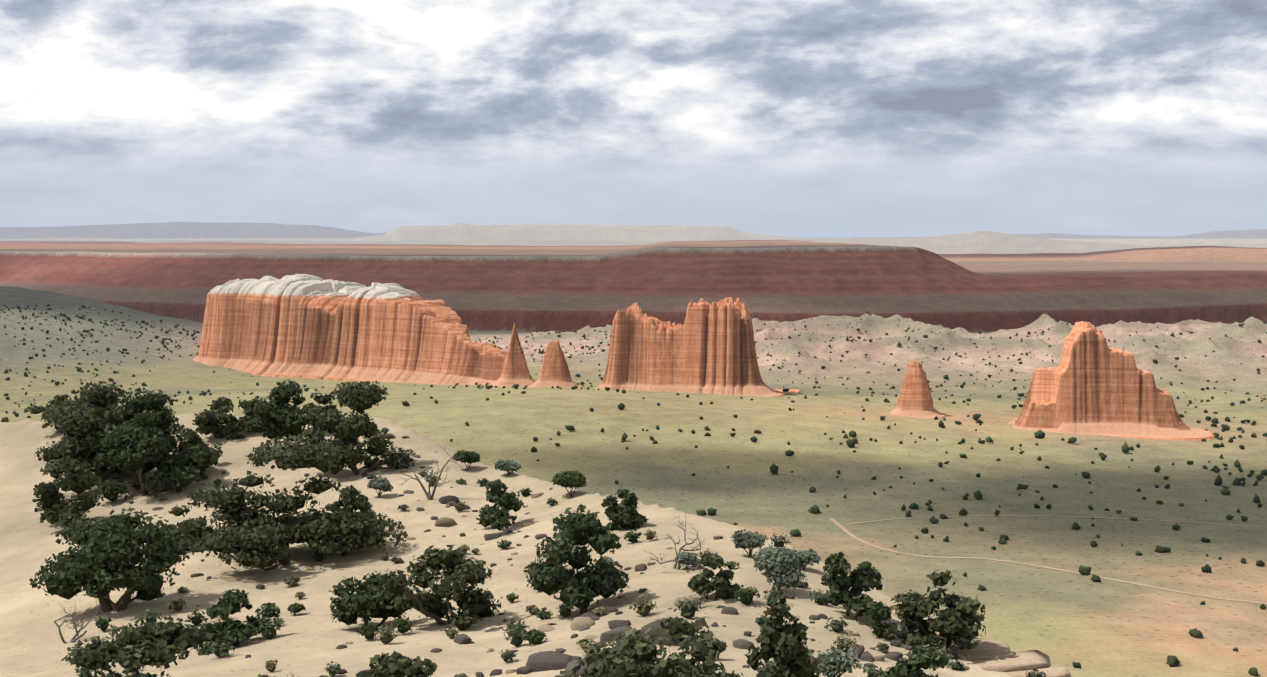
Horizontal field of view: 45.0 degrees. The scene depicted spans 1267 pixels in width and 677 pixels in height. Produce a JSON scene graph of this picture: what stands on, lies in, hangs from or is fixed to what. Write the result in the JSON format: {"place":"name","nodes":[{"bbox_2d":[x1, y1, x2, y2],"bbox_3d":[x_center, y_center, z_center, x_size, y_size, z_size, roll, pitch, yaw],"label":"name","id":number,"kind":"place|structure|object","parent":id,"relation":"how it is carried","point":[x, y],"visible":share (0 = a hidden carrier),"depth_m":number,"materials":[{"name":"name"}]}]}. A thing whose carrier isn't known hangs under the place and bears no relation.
{"place":"outdoors","nodes":[
{"label":"outdoors","id":0,"kind":"place"},
{"bbox_2d":[0,222,1266,676],"bbox_3d":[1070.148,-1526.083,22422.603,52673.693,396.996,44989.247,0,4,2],"label":"ground","id":1,"kind":"structure","parent":0,"point":[550,280],"depth_m":1318.20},
{"bbox_2d":[193,274,506,384],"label":"massif","id":2,"kind":"structure","parent":1,"relation":"on","point":[301,326],"depth_m":2031.70,"materials":[{"name":"orange stone"}]},
{"bbox_2d":[43,412,955,676],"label":"ridge trunks and snags","id":3,"kind":"object","parent":1,"relation":"on","point":[105,603],"visible":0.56,"depth_m":45.24,"materials":[{"name":"brown wood"}]},
{"bbox_2d":[489,324,535,386],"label":"rock spire","id":4,"kind":"structure","parent":1,"relation":"on","point":[515,369],"depth_m":1820.54,"materials":[{"name":"orange stone"}]},
{"bbox_2d":[31,385,1034,676],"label":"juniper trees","id":5,"kind":"object","parent":1,"relation":"on","point":[449,559],"visible":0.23,"depth_m":44.37,"materials":[{"name":"green plant"}]},
{"bbox_2d":[24,379,985,676],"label":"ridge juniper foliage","id":6,"kind":"object","parent":5,"relation":"on","point":[82,407],"visible":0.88,"depth_m":44.95,"materials":[{"name":"green plant"}]},
{"bbox_2d":[56,412,1046,676],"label":"ridge sagebrush","id":7,"kind":"object","parent":1,"relation":"on","point":[762,558],"visible":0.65,"depth_m":37.68,"materials":[{"name":"green plant"}]},
{"bbox_2d":[528,339,581,387],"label":"rock spire","id":8,"kind":"structure","parent":1,"relation":"on","point":[554,371],"depth_m":1771.97,"materials":[{"name":"orange stone"}]},
{"bbox_2d":[63,434,1070,676],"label":"rocks","id":9,"kind":"object","parent":1,"relation":"on","point":[992,655],"visible":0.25,"depth_m":33.75,"materials":[{"name":"beige stone"}]},
{"bbox_2d":[0,304,1266,675],"bbox_3d":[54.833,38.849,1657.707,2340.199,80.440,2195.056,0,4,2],"label":"desert shrubs","id":10,"kind":"object","parent":1,"relation":"on","point":[1086,570],"visible":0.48,"depth_m":1369.80,"materials":[{"name":"green plant"}]},
{"bbox_2d":[595,297,799,396],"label":"monolith","id":11,"kind":"object","parent":1,"relation":"on","point":[707,348],"visible":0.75,"depth_m":1697.09,"materials":[{"name":"orange stone"}]},
{"bbox_2d":[889,361,946,418],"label":"spire","id":12,"kind":"structure","parent":1,"relation":"on","point":[914,399],"depth_m":1499.06,"materials":[{"name":"orange stone"}]},
{"bbox_2d":[1008,321,1214,440],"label":"butte","id":13,"kind":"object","parent":1,"relation":"on","point":[1092,384],"depth_m":1433.48,"materials":[{"name":"orange stone"}]},
{"bbox_2d":[0,0,1266,237],"label":"sky","id":14,"kind":"structure","parent":0,"point":[788,118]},
{"bbox_2d":[829,518,1266,603],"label":"dirt road","id":15,"kind":"structure","parent":0,"point":[844,529],"depth_m":885.42,"materials":[{"name":"beige soil"}]},
{"bbox_2d":[843,515,1266,527],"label":"dirt track","id":16,"kind":"structure","parent":0,"point":[1043,515],"depth_m":1025.96,"materials":[{"name":"beige soil"}]}
]}

